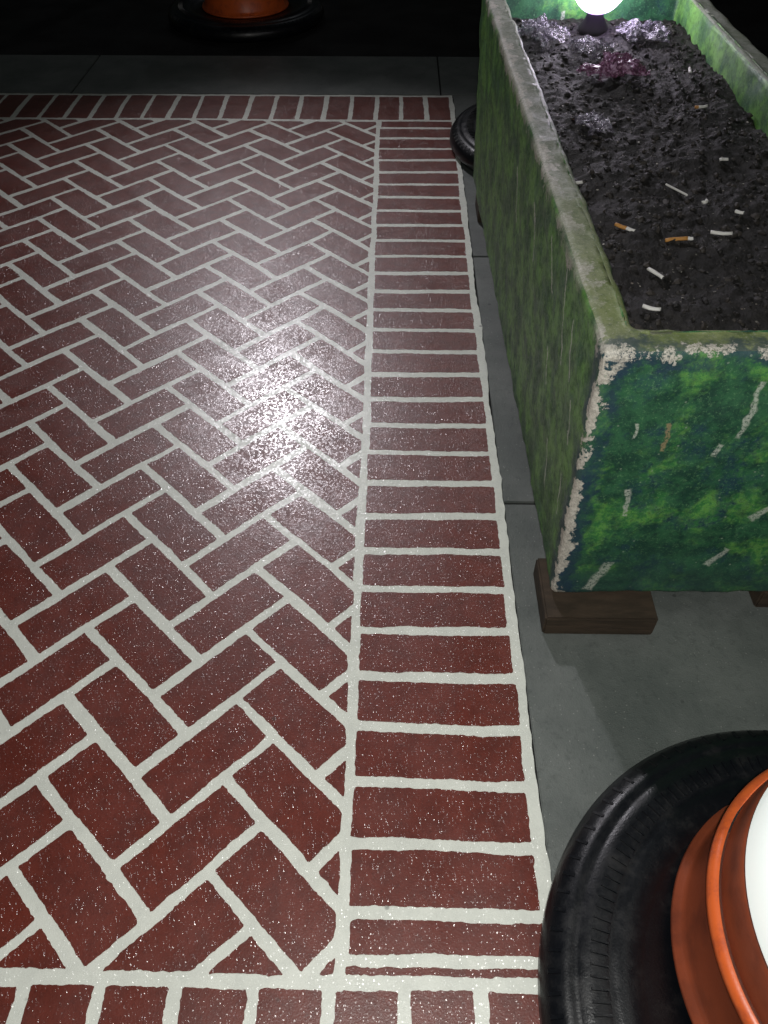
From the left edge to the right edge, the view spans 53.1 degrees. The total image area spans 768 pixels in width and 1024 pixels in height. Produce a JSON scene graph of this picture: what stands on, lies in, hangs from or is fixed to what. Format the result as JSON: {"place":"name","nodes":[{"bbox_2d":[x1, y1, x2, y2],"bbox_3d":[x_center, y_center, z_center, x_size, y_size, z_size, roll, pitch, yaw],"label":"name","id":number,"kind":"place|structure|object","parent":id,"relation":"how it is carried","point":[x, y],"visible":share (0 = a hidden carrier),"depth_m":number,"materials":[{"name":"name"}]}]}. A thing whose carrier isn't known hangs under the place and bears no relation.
{"place":"outdoors","nodes":[
{"label":"outdoors","id":0,"kind":"place"},
{"bbox_2d":[0,93,549,1023],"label":"brick pavement","id":1,"kind":"structure","parent":0,"point":[266,755],"depth_m":1.73,"materials":[{"name":"red brick"}]},
{"bbox_2d":[0,55,767,966],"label":"concrete pavement","id":2,"kind":"structure","parent":0,"point":[606,711],"depth_m":1.65,"materials":[{"name":"grey concrete"}]},
{"bbox_2d":[450,103,476,171],"bbox_3d":[0.747,-1.914,2.905,0.932,1.058,0.932,1,48,1],"label":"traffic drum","id":3,"kind":"object","parent":2,"relation":"on","point":[462,134],"visible":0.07,"depth_m":3.20,"materials":[{"name":"rubber"}]},
{"bbox_2d":[475,197,481,222],"bbox_3d":[0.443,-1.145,2.881,0.190,0.059,0.140,1,48,1],"label":"wooden block","id":4,"kind":"object","parent":2,"relation":"on","point":[479,220],"depth_m":2.86,"materials":[{"name":"brown wood"}]},
{"bbox_2d":[473,0,767,591],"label":"concrete planter","id":5,"kind":"object","parent":4,"relation":"on","point":[645,434],"visible":0.91,"depth_m":1.58,"materials":[{"name":"paint"}]},
{"bbox_2d":[517,18,577,45],"bbox_3d":[0.479,-1.469,2.345,0.187,0.042,0.201,36,57,28],"label":"plant","id":6,"kind":"object","parent":5,"relation":"in","point":[540,37],"visible":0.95,"depth_m":2.33,"materials":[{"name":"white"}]},
{"bbox_2d":[566,34,610,55],"bbox_3d":[0.600,-1.387,2.278,0.120,0.039,0.156,21,51,18],"label":"plant","id":7,"kind":"object","parent":5,"relation":"in","point":[588,44],"visible":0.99,"depth_m":2.27,"materials":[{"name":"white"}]},
{"bbox_2d":[575,111,614,135],"bbox_3d":[0.532,-0.988,1.938,0.084,0.026,0.129,-8,48,-7],"label":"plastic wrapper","id":8,"kind":"object","parent":5,"relation":"in","point":[593,117],"visible":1,"depth_m":1.93,"materials":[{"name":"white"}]},
{"bbox_2d":[576,0,620,36],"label":"garden light","id":9,"kind":"object","parent":5,"relation":"on","point":[593,23],"visible":0.9,"depth_m":2.40,"materials":[{"name":"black plastic"}]},
{"bbox_2d":[586,52,651,78],"bbox_3d":[0.655,-1.256,2.155,0.192,0.047,0.148,-12,49,-11],"label":"plant","id":10,"kind":"object","parent":5,"relation":"in","point":[617,60],"visible":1,"depth_m":2.14,"materials":[{"name":"purple plant"}]},
{"bbox_2d":[614,222,634,230],"bbox_3d":[0.498,-0.587,1.586,0.046,0.009,0.010,29,54,21],"label":"cigarette butt","id":11,"kind":"object","parent":5,"relation":"on","point":[618,225],"visible":1,"depth_m":1.58,"materials":[{"name":"brown paper"}]},
{"bbox_2d":[609,19,672,43],"bbox_3d":[0.793,-1.482,2.369,0.182,0.037,0.178,-4,48,-3],"label":"plant","id":12,"kind":"object","parent":5,"relation":"in","point":[636,30],"visible":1,"depth_m":2.37,"materials":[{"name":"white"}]},
{"bbox_2d":[642,304,661,310],"bbox_3d":[0.479,-0.364,1.372,0.034,0.009,0.012,17,50,17],"label":"cigarette butt","id":13,"kind":"object","parent":5,"relation":"on","point":[647,307],"visible":1,"depth_m":1.37,"materials":[{"name":"white paper"}]},
{"bbox_2d":[647,267,663,279],"bbox_3d":[0.524,-0.460,1.479,0.010,0.009,0.040,-27,55,-23],"label":"cigarette butt","id":14,"kind":"object","parent":5,"relation":"on","point":[655,272],"visible":1,"depth_m":1.48,"materials":[{"name":"white paper"}]},
{"bbox_2d":[665,183,687,195],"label":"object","id":15,"kind":"object","parent":5,"relation":"on","point":[676,189],"visible":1,"depth_m":1.72,"materials":[{"name":"white paper"}]},
{"bbox_2d":[665,236,693,241],"bbox_3d":[0.598,-0.552,1.554,0.056,0.009,0.013,-1,47,7],"label":"cigarette butt","id":16,"kind":"object","parent":5,"relation":"on","point":[680,238],"visible":1,"depth_m":1.55,"materials":[{"name":"brown paper"}]},
{"bbox_2d":[695,104,707,108],"bbox_3d":[0.830,-1.058,2.005,0.035,0.009,0.011,-9,48,-6],"label":"cigarette butt","id":17,"kind":"object","parent":5,"relation":"on","point":[700,106],"visible":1,"depth_m":2.00,"materials":[{"name":"white"}]},
{"bbox_2d":[710,230,732,235],"bbox_3d":[0.691,-0.570,1.569,0.044,0.009,0.011,8,48,13],"label":"cigarette butt","id":18,"kind":"object","parent":5,"relation":"on","point":[720,233],"visible":1,"depth_m":1.57,"materials":[{"name":"white paper"}]},
{"bbox_2d":[719,157,728,160],"bbox_3d":[0.800,-0.830,1.807,0.022,0.009,0.011,-2,48,-5],"label":"cigarette butt","id":19,"kind":"object","parent":5,"relation":"on","point":[723,159],"visible":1,"depth_m":1.80,"materials":[{"name":"white paper"}]},
{"bbox_2d":[734,210,744,213],"bbox_3d":[0.752,-0.634,1.624,0.020,0.009,0.009,26,53,25],"label":"cigarette butt","id":20,"kind":"object","parent":5,"relation":"on","point":[739,212],"visible":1,"depth_m":1.62,"materials":[{"name":"white paper"}]},
{"bbox_2d":[533,558,657,634],"bbox_3d":[0.456,0.182,1.676,0.235,0.059,0.165,1,48,1],"label":"wooden block","id":21,"kind":"object","parent":2,"relation":"on","point":[616,612],"depth_m":1.62,"materials":[{"name":"brown wood"}]},
{"bbox_2d":[538,730,767,1023],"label":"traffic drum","id":22,"kind":"object","parent":2,"relation":"on","point":[656,910],"visible":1,"depth_m":1.18,"materials":[{"name":"rubber"}]},
{"bbox_2d":[749,591,767,606],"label":"wooden block","id":23,"kind":"object","parent":2,"relation":"on","point":[759,598],"depth_m":1.68,"materials":[{"name":"brown wood"}]},
{"bbox_2d":[0,0,767,886],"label":"ground","id":24,"kind":"structure","parent":0,"point":[412,28],"depth_m":4.37,"materials":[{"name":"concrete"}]},
{"bbox_2d":[168,0,323,42],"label":"traffic drum","id":25,"kind":"object","parent":24,"relation":"on","point":[238,21],"visible":1,"depth_m":4.25,"materials":[{"name":"rubber"}]}
]}

